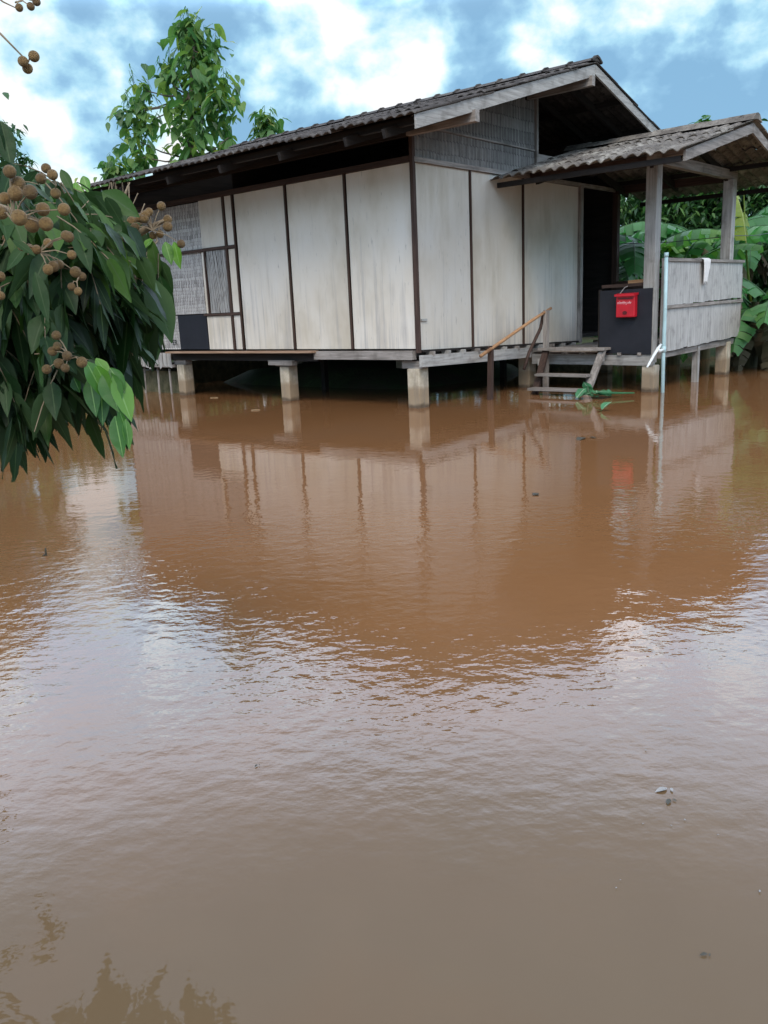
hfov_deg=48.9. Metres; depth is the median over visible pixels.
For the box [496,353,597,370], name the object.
footing wall
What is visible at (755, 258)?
banana plant
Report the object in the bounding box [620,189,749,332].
background tree
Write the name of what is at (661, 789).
floating debris
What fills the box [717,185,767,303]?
background tree
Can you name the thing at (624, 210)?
background tree
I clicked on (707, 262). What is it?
white cloth
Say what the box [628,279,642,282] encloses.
orange plank
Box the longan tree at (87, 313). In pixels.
[0,0,184,482]
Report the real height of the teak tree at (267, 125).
6.649 m
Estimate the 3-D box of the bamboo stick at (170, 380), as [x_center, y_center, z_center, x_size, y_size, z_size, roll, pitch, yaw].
[-3.846,-2.064,15.355,0.037,1.062,0.104,-5,14,-10]
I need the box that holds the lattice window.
[205,249,229,312]
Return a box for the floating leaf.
[600,402,610,410]
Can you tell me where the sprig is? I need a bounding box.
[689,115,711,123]
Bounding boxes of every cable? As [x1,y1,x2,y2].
[620,237,719,243]
[734,233,767,235]
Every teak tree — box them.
[74,152,133,190]
[105,6,245,181]
[246,105,290,140]
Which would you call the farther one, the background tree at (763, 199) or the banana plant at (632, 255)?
the background tree at (763, 199)
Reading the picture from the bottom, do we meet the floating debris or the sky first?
the floating debris
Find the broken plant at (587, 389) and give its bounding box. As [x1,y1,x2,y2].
[575,382,633,397]
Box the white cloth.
[696,258,710,284]
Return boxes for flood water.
[0,356,767,1023]
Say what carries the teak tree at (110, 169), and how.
on the ground
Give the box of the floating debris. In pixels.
[655,787,672,791]
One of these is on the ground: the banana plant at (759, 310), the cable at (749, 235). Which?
the banana plant at (759, 310)
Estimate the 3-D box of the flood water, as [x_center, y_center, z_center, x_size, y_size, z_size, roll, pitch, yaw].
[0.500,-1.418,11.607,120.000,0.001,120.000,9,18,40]
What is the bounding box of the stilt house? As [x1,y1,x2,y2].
[82,55,767,408]
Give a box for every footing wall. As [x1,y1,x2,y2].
[142,360,275,383]
[142,369,194,392]
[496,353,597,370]
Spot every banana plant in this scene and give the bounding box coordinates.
[619,228,734,354]
[619,229,762,364]
[620,216,767,358]
[659,276,767,369]
[672,206,767,322]
[693,290,767,370]
[734,189,751,306]
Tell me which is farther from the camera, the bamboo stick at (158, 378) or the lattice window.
the bamboo stick at (158, 378)
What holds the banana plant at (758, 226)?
on the ground
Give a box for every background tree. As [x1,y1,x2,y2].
[0,92,8,172]
[0,120,39,175]
[594,193,711,336]
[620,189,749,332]
[667,118,767,325]
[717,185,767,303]
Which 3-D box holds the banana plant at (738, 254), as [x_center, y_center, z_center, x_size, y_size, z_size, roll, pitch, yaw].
[5.865,-3.848,16.949,3.545,3.466,3.633,9,18,40]
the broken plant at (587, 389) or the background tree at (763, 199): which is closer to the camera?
the broken plant at (587, 389)
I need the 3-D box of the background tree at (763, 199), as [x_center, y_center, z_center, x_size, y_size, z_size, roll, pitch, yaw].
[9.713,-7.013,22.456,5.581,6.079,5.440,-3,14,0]
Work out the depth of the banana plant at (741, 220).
15.67 m
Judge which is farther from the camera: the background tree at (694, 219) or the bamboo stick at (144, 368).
the background tree at (694, 219)
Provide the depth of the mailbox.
12.12 m
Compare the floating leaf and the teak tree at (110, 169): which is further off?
the teak tree at (110, 169)
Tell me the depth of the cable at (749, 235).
14.76 m
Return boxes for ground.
[172,332,735,388]
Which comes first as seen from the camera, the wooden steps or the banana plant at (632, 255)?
the wooden steps
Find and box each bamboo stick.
[143,367,146,392]
[157,367,160,393]
[168,369,172,394]
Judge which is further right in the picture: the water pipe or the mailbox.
the water pipe
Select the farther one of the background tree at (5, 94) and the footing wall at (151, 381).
the background tree at (5, 94)
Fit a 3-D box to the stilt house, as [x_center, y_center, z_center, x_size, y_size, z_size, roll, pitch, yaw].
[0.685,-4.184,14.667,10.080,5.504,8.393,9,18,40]
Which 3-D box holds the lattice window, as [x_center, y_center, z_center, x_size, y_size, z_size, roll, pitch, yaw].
[-2.701,-3.760,13.807,0.531,0.988,0.037,9,18,40]
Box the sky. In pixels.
[0,0,767,225]
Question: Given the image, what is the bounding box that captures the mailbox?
[614,286,638,317]
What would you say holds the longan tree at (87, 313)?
on the ground
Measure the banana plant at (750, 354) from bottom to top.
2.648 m
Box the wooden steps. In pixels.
[479,307,610,399]
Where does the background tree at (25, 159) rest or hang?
on the ground
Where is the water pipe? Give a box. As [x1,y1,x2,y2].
[646,252,668,392]
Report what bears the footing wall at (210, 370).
on the ground
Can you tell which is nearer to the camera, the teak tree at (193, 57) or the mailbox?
the mailbox
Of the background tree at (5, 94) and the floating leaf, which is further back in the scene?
the background tree at (5, 94)
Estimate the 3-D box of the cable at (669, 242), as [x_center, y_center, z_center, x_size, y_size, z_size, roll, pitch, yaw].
[4.927,-4.718,14.705,1.932,0.061,0.018,10,19,42]

